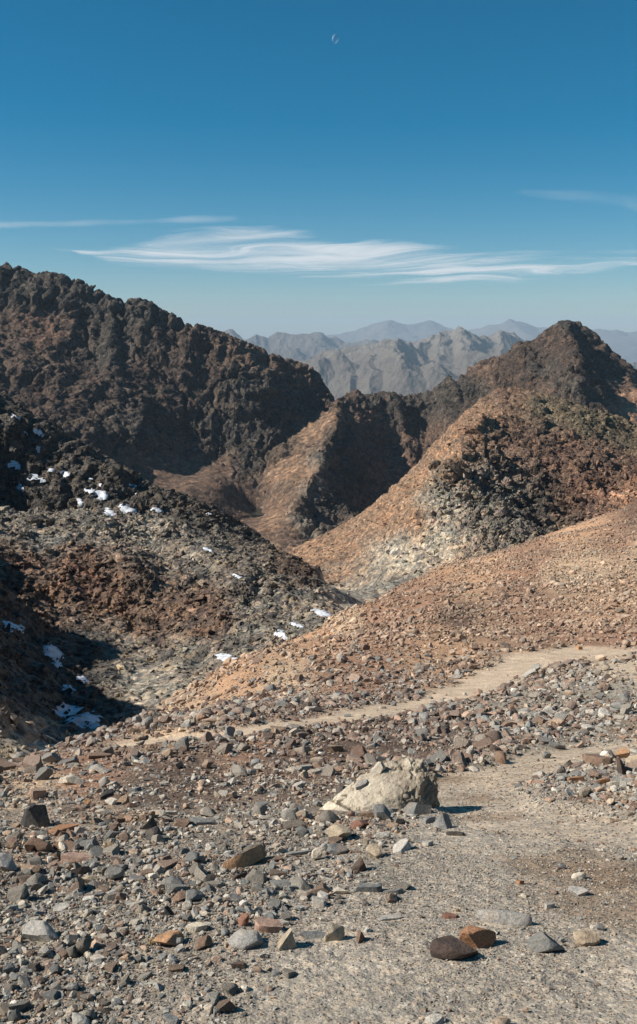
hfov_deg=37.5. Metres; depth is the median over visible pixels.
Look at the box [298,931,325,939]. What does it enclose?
rock
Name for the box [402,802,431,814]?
rock
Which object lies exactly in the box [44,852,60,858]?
stone
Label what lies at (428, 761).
stone
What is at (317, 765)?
stone
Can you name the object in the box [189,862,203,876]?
stone
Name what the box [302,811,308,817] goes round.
stone
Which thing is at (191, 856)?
stone
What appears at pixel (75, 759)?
stone
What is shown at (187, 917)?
stone
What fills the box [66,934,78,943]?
stone
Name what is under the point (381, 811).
stone
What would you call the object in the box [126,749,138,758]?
stone
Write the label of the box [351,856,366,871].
rock
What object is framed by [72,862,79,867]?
stone
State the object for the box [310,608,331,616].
snow patch
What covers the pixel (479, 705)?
stone
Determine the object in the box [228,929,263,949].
rock
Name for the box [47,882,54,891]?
stone
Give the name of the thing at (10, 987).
stone
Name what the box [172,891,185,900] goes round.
rock
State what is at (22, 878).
stone
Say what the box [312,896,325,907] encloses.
stone
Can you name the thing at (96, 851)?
stone
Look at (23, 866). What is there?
stone
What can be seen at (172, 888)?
stone
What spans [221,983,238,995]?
stone
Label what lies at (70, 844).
stone
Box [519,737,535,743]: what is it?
stone
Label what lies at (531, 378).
mountain rubble
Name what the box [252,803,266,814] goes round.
stone
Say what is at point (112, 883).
stone
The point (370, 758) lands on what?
stone
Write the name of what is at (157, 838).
stone
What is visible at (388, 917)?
rock
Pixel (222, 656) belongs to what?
snow patch
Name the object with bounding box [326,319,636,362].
distant range
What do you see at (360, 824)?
rock
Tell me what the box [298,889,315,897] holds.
stone
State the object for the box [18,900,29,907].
rock
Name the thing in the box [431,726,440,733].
stone
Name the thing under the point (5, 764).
stone
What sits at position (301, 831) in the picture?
stone
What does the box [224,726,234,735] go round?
stone
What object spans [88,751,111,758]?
stone
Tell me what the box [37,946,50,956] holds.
stone
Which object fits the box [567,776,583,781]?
rock
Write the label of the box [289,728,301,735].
stone
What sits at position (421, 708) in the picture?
stone
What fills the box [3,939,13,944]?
stone
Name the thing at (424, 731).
stone
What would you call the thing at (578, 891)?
rock
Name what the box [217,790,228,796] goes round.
stone
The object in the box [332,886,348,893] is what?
rock
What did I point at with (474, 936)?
rock
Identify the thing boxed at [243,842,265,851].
stone
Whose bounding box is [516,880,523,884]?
rock
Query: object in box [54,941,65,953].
stone
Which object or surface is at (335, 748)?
stone
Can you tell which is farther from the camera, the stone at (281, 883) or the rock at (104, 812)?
the rock at (104, 812)
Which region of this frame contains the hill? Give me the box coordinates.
[284,386,636,614]
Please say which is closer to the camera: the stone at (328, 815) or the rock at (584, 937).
the rock at (584, 937)
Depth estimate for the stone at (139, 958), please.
2.70 m
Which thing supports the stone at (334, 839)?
on the ground
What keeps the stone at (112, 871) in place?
on the ground
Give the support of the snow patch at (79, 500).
on the rubble at (141, 503)
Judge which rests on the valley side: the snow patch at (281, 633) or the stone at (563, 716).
the snow patch at (281, 633)
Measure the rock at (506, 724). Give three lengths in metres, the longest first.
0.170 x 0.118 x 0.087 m
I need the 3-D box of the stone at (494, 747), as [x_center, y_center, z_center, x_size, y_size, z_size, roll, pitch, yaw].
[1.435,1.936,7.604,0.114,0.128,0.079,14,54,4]
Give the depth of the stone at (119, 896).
3.25 m
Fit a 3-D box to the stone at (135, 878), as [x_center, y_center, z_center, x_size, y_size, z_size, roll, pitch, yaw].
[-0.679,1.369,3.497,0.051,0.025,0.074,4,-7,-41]
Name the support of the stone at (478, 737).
on the ground
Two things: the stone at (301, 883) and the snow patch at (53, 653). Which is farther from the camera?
the snow patch at (53, 653)
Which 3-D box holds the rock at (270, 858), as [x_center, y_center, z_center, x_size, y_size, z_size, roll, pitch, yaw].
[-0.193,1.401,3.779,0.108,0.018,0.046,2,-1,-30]
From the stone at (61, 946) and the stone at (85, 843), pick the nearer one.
the stone at (61, 946)
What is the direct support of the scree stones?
on the ground
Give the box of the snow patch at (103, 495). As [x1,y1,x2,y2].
[92,489,108,499]
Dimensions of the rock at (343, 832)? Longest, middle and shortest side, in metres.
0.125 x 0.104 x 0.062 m
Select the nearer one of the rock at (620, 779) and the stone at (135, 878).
the stone at (135, 878)
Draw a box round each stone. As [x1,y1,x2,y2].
[0,759,16,768]
[0,1002,8,1016]
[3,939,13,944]
[3,985,17,990]
[5,830,20,839]
[7,883,27,902]
[8,1008,21,1021]
[9,1000,29,1011]
[11,751,24,760]
[11,757,24,761]
[11,872,24,883]
[12,940,24,953]
[18,875,30,882]
[18,975,30,988]
[20,864,43,870]
[20,868,32,874]
[22,754,42,769]
[22,766,37,772]
[23,880,40,886]
[24,837,35,850]
[27,855,42,865]
[27,873,46,881]
[27,962,41,970]
[28,787,45,799]
[30,881,44,891]
[34,766,52,779]
[34,838,50,851]
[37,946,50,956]
[41,752,61,762]
[41,989,58,1000]
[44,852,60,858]
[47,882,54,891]
[48,964,62,973]
[49,867,56,877]
[50,983,60,989]
[53,840,74,851]
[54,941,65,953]
[57,756,78,764]
[58,947,67,958]
[65,736,72,742]
[66,877,84,893]
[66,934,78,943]
[66,945,76,956]
[66,991,86,998]
[67,866,90,874]
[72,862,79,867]
[74,837,87,843]
[75,937,91,953]
[79,838,99,850]
[79,1009,94,1020]
[80,994,88,1000]
[82,858,97,865]
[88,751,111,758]
[88,846,104,856]
[89,764,109,772]
[93,881,109,888]
[96,1007,111,1013]
[98,776,110,787]
[99,884,109,892]
[101,867,106,875]
[102,746,112,754]
[103,831,120,838]
[103,844,119,856]
[104,864,124,878]
[104,892,117,900]
[104,961,116,972]
[107,793,124,799]
[109,880,115,886]
[109,932,120,937]
[112,859,123,864]
[115,893,126,899]
[116,794,129,803]
[116,814,133,822]
[119,975,129,985]
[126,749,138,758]
[129,874,144,881]
[132,855,140,866]
[135,904,148,913]
[135,955,143,962]
[137,971,151,980]
[138,868,153,873]
[141,716,152,726]
[145,826,161,836]
[145,835,168,840]
[151,834,167,842]
[158,716,171,722]
[158,859,176,869]
[161,854,171,859]
[161,876,181,883]
[162,748,172,756]
[165,883,190,893]
[168,964,183,971]
[174,761,182,768]
[175,736,188,748]
[182,914,192,921]
[185,851,199,863]
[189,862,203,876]
[193,867,205,880]
[197,806,214,813]
[198,709,209,714]
[200,807,214,816]
[201,731,212,741]
[202,759,213,768]
[202,874,215,882]
[204,880,221,887]
[204,992,220,1004]
[205,883,216,892]
[214,743,233,753]
[216,999,235,1011]
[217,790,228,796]
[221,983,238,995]
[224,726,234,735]
[230,872,246,879]
[231,765,246,776]
[231,961,246,968]
[237,743,250,750]
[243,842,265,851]
[245,869,266,884]
[251,883,263,892]
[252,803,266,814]
[258,887,272,896]
[260,815,273,819]
[261,732,274,738]
[264,684,275,691]
[268,899,281,908]
[269,869,286,876]
[269,879,290,887]
[270,726,289,731]
[274,739,282,745]
[280,911,290,920]
[281,810,297,819]
[282,819,306,829]
[282,968,294,977]
[285,738,295,748]
[288,723,300,729]
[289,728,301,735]
[290,876,311,890]
[294,747,310,753]
[295,826,309,837]
[297,764,312,770]
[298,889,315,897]
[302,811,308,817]
[304,706,314,710]
[310,882,331,893]
[312,762,321,768]
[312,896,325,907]
[317,810,340,822]
[320,764,334,775]
[327,745,343,751]
[328,836,341,843]
[336,786,345,793]
[346,754,361,762]
[347,732,359,738]
[351,745,366,758]
[365,753,378,762]
[371,736,384,740]
[373,804,390,820]
[376,756,386,761]
[384,888,403,894]
[387,893,396,902]
[392,756,402,760]
[393,839,410,853]
[395,817,403,824]
[395,881,410,889]
[415,704,426,711]
[415,728,428,736]
[424,758,431,765]
[428,749,446,762]
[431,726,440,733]
[448,702,455,709]
[449,709,460,717]
[453,735,471,746]
[453,751,473,761]
[455,721,467,729]
[457,752,466,765]
[473,703,484,711]
[475,734,485,740]
[477,737,491,747]
[484,730,502,742]
[489,721,497,726]
[489,744,500,751]
[494,751,505,763]
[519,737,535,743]
[533,771,545,775]
[535,716,547,723]
[541,736,551,743]
[553,713,567,720]
[553,765,565,773]
[563,760,572,767]
[579,787,591,797]
[587,769,601,778]
[620,703,631,714]
[620,781,626,785]
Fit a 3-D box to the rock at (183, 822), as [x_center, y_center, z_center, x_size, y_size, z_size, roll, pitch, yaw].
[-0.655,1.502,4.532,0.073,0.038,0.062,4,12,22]
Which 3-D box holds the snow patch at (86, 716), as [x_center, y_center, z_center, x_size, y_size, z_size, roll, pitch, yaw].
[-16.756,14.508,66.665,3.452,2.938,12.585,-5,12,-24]
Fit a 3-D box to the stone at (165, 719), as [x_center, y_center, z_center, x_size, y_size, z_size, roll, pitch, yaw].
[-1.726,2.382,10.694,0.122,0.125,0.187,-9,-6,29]
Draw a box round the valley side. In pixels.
[0,392,335,760]
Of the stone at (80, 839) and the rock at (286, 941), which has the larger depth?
the stone at (80, 839)
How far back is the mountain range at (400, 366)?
8102.93 m
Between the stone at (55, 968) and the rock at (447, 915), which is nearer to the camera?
the stone at (55, 968)
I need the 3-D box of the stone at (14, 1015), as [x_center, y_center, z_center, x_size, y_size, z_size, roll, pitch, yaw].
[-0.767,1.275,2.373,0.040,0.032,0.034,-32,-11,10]
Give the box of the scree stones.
[0,500,636,1023]
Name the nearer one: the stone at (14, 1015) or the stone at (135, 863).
the stone at (14, 1015)
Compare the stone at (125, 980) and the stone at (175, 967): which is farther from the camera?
the stone at (175, 967)
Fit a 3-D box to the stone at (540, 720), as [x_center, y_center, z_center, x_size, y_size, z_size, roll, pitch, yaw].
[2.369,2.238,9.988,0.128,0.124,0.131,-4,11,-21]
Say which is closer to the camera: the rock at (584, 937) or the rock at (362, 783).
the rock at (584, 937)
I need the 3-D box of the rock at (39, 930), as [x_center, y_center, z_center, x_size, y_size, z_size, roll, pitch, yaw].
[-0.851,1.301,2.909,0.122,0.068,0.085,12,10,19]
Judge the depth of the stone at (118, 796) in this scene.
5.41 m
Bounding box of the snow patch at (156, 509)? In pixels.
[150,507,162,512]
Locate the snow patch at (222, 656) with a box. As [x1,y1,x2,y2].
[216,653,236,660]
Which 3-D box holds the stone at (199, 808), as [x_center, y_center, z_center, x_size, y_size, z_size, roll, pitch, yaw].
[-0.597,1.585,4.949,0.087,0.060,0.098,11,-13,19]
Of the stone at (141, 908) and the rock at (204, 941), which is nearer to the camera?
the rock at (204, 941)
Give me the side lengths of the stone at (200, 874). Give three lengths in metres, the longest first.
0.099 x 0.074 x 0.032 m
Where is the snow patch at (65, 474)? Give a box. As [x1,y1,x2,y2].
[60,470,69,476]
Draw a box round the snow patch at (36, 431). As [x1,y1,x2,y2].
[33,429,43,436]
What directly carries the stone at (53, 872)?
on the ground
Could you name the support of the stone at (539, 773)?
on the ground
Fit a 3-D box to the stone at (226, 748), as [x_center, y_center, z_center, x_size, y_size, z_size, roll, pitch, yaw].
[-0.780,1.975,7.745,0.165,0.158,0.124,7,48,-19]
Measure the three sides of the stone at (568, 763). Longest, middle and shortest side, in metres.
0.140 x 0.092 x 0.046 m
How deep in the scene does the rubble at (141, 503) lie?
142.05 m
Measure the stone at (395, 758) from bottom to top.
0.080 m
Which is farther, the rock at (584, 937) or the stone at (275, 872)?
the stone at (275, 872)
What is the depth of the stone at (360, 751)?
7.48 m
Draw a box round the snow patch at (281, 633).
[273,629,287,639]
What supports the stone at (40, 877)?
on the ground
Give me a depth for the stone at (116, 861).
3.69 m
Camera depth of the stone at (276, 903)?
3.13 m
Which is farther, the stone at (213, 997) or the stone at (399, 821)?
the stone at (399, 821)
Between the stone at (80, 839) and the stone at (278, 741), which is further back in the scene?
the stone at (278, 741)
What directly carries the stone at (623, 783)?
on the ground
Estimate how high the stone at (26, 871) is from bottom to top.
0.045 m
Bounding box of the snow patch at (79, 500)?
[77,498,83,506]
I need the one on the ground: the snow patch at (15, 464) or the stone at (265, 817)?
the stone at (265, 817)
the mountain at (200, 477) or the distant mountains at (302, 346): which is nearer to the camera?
the mountain at (200, 477)
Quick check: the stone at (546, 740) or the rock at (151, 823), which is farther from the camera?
the stone at (546, 740)
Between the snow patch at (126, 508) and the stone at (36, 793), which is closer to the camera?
the stone at (36, 793)
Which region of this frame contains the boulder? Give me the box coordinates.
[320,756,439,810]
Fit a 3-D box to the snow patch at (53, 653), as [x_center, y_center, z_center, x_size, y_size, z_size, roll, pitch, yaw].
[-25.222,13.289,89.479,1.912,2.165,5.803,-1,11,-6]
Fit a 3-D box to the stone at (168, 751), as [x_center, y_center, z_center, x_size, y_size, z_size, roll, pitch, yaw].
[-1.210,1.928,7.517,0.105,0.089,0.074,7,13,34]
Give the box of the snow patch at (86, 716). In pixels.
[52,702,101,732]
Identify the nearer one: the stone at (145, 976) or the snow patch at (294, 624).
the stone at (145, 976)
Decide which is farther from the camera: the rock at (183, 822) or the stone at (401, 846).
the rock at (183, 822)
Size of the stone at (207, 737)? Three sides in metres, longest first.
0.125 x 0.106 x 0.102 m
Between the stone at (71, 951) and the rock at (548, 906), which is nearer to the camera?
the stone at (71, 951)
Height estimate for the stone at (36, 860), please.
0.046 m
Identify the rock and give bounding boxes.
[0,853,16,871]
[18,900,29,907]
[20,805,49,827]
[22,920,58,941]
[49,824,78,834]
[53,902,69,911]
[58,774,84,783]
[61,852,93,862]
[74,827,84,833]
[82,875,97,882]
[84,799,90,804]
[94,891,105,896]
[95,808,111,815]
[100,789,113,799]
[141,816,157,829]
[142,848,152,852]
[149,810,177,814]
[153,930,183,945]
[164,905,173,915]
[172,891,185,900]
[174,818,189,827]
[175,937,182,944]
[185,889,204,900]
[186,922,207,932]
[188,817,217,824]
[196,935,212,950]
[224,844,266,868]
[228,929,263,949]
[238,913,248,926]
[254,916,281,932]
[260,856,282,862]
[276,928,296,949]
[283,850,311,855]
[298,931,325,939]
[311,848,321,858]
[323,924,344,941]
[326,824,351,839]
[326,843,348,854]
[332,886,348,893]
[349,820,368,828]
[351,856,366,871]
[353,883,381,891]
[355,778,366,789]
[356,930,365,943]
[359,811,374,817]
[363,838,369,844]
[366,843,383,857]
[370,762,385,773]
[378,914,403,920]
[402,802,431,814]
[419,816,435,823]
[430,935,478,958]
[432,813,452,829]
[435,763,443,771]
[441,912,456,918]
[446,831,464,835]
[459,925,495,948]
[477,909,531,925]
[501,721,517,726]
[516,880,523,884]
[528,931,563,952]
[542,752,550,758]
[544,903,554,909]
[549,742,565,748]
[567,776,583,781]
[567,886,588,895]
[571,872,585,880]
[573,929,599,945]
[581,724,594,730]
[583,754,612,764]
[585,768,608,775]
[599,778,609,784]
[610,777,632,781]
[615,748,629,757]
[616,757,626,773]
[626,754,636,762]
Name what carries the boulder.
on the ground
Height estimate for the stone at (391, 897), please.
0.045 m
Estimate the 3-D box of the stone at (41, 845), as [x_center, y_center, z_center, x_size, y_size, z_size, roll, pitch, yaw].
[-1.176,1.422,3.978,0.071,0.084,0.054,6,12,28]
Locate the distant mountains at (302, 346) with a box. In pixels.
[223,329,406,360]
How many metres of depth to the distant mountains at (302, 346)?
15060.44 m
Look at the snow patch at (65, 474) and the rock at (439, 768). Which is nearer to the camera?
the rock at (439, 768)
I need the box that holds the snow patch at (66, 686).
[62,684,75,693]
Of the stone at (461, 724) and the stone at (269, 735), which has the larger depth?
the stone at (461, 724)
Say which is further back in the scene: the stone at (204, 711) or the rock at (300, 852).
the stone at (204, 711)
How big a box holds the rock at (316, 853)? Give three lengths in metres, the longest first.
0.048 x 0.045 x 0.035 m
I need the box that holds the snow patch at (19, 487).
[17,483,23,491]
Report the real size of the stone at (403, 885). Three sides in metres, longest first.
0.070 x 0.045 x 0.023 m
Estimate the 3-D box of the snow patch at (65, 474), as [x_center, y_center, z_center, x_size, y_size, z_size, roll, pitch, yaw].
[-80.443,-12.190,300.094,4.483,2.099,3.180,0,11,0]
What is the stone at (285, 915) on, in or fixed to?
on the ground
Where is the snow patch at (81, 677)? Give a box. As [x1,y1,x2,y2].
[76,675,88,683]
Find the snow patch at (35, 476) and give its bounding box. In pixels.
[27,474,45,482]
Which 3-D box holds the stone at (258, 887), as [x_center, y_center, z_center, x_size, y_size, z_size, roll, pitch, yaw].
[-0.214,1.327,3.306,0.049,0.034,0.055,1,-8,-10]
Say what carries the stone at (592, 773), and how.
on the ground
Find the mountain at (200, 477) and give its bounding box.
[0,261,339,549]
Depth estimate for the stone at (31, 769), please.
6.97 m
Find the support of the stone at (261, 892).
on the ground
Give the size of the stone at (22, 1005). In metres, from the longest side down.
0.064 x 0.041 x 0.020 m
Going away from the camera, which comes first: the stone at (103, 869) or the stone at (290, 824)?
the stone at (103, 869)
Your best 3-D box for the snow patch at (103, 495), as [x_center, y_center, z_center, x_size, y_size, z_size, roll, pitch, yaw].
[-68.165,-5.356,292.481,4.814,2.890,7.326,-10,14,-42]
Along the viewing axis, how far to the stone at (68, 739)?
10.88 m
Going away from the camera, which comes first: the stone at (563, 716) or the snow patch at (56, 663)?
the stone at (563, 716)
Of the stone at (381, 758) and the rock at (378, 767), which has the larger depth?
the stone at (381, 758)
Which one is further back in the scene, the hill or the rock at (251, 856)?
the hill
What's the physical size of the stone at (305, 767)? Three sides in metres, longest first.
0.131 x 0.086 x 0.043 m
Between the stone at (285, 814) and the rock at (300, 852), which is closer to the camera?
the rock at (300, 852)
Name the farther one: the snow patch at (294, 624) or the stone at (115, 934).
the snow patch at (294, 624)
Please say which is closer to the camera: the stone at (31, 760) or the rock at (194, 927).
the rock at (194, 927)
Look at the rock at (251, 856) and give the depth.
3.71 m
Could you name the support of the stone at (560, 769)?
on the ground
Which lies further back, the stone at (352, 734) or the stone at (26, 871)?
the stone at (352, 734)
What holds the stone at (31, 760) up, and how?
on the ground
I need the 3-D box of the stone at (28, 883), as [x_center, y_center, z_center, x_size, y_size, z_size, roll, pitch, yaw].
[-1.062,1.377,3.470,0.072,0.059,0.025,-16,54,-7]
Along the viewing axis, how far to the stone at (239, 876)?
3.49 m
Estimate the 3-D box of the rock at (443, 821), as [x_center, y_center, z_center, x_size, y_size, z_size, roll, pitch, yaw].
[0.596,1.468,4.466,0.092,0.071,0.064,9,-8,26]
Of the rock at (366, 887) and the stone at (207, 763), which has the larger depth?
the stone at (207, 763)
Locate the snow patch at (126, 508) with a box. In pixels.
[118,504,136,513]
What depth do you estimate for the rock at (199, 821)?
4.58 m
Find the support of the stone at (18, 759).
on the ground
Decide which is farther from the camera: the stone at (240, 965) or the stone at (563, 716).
the stone at (563, 716)
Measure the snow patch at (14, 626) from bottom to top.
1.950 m
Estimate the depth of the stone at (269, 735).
8.55 m
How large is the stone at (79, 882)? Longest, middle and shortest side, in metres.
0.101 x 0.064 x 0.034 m
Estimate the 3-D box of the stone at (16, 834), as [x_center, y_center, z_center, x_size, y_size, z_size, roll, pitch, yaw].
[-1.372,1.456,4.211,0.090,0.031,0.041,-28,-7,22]
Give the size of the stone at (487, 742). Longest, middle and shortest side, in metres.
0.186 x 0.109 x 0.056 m
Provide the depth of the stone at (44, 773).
6.47 m
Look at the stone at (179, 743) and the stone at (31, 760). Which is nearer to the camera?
the stone at (31, 760)
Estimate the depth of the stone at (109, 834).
4.22 m
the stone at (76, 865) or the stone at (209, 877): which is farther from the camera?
the stone at (76, 865)
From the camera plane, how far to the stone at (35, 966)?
2.65 m
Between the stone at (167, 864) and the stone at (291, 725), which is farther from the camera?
the stone at (291, 725)
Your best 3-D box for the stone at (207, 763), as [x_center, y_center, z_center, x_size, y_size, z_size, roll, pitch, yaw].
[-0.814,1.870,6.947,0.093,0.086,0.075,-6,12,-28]
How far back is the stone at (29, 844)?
3.97 m
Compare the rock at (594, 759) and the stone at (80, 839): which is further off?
the rock at (594, 759)
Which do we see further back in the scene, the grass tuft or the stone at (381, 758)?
the stone at (381, 758)
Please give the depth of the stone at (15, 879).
3.50 m
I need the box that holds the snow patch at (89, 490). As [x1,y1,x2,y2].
[84,488,95,493]
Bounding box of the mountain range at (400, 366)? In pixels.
[295,326,636,399]
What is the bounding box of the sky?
[0,0,636,339]
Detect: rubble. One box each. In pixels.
[0,267,636,549]
[0,386,636,758]
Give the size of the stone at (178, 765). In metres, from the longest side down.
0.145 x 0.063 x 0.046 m
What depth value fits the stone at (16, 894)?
3.28 m
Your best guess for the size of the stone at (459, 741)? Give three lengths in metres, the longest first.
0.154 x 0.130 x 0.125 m
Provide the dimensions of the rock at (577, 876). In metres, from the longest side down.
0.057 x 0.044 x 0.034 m
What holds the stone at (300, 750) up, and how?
on the ground
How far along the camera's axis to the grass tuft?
2.83 m
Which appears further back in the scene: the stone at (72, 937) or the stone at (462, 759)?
the stone at (462, 759)
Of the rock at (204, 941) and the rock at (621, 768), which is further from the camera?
the rock at (621, 768)
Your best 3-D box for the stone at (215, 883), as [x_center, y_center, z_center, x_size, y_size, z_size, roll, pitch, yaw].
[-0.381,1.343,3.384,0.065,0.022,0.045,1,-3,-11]
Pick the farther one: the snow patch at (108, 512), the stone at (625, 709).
the snow patch at (108, 512)
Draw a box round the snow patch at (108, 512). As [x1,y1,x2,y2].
[104,507,115,515]
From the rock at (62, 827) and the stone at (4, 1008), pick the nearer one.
the stone at (4, 1008)
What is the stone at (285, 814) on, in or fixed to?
on the ground
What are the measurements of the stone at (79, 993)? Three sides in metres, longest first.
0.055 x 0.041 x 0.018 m
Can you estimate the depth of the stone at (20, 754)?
8.45 m
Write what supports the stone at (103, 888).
on the ground
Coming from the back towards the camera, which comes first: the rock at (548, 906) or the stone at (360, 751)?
the stone at (360, 751)
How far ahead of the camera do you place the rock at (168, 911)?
3.05 m
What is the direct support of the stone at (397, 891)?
on the ground
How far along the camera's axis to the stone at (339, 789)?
5.74 m
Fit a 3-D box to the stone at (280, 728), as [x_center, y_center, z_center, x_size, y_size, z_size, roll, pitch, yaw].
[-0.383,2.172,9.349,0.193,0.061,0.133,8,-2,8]
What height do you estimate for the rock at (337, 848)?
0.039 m
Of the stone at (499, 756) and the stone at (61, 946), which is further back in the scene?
the stone at (499, 756)
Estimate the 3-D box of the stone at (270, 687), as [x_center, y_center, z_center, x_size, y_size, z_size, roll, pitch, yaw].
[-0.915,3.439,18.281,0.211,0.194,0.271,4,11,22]
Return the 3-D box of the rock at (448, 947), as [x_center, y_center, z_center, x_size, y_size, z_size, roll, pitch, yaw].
[0.392,1.268,2.724,0.146,0.056,0.090,2,-2,-2]
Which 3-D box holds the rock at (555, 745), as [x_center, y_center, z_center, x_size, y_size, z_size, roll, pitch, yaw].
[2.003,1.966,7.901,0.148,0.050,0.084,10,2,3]
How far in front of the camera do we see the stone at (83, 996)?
2.46 m
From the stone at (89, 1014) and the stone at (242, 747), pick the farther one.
the stone at (242, 747)
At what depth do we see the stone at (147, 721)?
10.43 m
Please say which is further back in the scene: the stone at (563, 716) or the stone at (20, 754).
the stone at (563, 716)
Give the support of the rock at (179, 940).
on the ground
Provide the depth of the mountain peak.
1055.91 m
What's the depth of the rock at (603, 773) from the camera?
5.98 m
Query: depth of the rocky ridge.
1153.31 m
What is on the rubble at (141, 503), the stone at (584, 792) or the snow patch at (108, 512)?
the snow patch at (108, 512)
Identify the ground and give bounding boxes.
[0,501,636,1023]
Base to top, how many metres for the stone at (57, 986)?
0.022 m
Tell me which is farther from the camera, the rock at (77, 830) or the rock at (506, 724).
the rock at (506, 724)
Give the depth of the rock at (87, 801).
5.32 m
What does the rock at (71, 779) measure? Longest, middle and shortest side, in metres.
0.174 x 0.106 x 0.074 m
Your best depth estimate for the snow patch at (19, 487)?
296.02 m
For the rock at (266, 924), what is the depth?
2.89 m
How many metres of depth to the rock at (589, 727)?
9.09 m
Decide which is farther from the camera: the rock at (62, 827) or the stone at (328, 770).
the stone at (328, 770)
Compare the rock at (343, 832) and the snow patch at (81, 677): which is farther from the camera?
the snow patch at (81, 677)
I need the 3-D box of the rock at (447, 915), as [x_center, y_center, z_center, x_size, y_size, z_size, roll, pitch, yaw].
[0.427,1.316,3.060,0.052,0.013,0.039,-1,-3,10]
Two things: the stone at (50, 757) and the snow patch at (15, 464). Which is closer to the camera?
the stone at (50, 757)
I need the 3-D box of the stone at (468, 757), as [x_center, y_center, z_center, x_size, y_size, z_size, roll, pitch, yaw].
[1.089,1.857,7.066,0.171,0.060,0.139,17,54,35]
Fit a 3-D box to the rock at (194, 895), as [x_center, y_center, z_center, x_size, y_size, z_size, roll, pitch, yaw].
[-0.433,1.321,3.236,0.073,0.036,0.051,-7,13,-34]
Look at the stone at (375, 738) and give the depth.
8.44 m
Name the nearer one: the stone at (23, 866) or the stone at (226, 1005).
the stone at (226, 1005)
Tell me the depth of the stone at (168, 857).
3.74 m
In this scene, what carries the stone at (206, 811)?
on the ground
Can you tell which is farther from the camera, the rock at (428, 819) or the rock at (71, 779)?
the rock at (71, 779)
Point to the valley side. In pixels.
(142, 677)
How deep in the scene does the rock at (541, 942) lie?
2.76 m
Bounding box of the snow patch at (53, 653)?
[43,643,63,660]
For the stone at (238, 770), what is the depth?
6.55 m
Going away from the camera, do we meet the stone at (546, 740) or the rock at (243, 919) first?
the rock at (243, 919)
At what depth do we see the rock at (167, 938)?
2.80 m
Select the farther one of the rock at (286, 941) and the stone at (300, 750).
the stone at (300, 750)
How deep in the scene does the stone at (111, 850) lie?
3.91 m
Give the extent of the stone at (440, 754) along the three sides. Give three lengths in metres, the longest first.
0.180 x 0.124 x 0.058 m
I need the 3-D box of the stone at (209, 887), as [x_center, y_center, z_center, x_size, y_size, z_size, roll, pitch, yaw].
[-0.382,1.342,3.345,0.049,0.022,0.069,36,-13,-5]
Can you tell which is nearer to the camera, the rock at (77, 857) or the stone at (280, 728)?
the rock at (77, 857)
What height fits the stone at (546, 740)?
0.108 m
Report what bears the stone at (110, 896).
on the ground
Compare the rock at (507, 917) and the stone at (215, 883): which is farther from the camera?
the stone at (215, 883)
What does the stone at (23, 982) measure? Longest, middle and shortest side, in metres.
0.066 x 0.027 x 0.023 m
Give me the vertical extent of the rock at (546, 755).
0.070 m
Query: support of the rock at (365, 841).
on the ground
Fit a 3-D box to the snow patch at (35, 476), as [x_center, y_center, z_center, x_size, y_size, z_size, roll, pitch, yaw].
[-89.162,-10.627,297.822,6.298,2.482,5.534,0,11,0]
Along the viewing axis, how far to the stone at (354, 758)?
7.22 m
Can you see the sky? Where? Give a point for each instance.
(498, 132)
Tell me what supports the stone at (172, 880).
on the ground
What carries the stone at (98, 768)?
on the ground
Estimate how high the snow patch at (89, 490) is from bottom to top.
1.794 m
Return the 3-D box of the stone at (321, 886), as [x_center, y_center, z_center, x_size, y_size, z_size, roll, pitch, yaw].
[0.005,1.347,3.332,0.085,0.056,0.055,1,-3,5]
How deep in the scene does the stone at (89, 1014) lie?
2.36 m
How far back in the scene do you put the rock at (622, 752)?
6.70 m
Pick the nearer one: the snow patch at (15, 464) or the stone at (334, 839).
the stone at (334, 839)
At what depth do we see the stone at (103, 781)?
6.01 m
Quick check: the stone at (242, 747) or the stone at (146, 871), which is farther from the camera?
the stone at (242, 747)
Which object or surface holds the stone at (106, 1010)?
on the ground
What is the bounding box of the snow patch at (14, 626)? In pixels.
[1,620,24,632]
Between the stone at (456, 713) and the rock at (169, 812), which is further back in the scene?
the stone at (456, 713)
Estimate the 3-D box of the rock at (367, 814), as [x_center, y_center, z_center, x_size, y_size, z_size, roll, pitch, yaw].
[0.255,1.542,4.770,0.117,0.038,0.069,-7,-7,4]
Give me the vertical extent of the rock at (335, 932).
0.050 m
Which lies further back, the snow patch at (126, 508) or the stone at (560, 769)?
the snow patch at (126, 508)
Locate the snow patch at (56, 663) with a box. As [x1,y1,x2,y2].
[52,660,62,667]
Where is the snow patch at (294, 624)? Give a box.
[289,622,303,627]
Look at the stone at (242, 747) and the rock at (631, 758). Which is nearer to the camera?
the rock at (631, 758)
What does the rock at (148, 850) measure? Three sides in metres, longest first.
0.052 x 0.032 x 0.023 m
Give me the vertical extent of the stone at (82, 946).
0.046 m
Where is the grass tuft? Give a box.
[141,934,154,946]
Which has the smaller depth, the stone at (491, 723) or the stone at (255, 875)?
the stone at (255, 875)
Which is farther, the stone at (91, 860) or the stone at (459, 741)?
the stone at (459, 741)
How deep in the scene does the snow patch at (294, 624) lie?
94.88 m
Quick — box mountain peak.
[460,320,636,424]
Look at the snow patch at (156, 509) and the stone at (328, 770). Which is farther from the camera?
the snow patch at (156, 509)
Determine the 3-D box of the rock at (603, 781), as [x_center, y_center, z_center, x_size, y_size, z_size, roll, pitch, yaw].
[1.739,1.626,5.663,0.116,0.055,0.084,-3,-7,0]
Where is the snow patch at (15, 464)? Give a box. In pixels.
[8,460,20,469]
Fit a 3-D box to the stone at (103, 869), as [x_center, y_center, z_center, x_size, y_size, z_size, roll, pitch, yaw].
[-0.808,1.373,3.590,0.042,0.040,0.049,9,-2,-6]

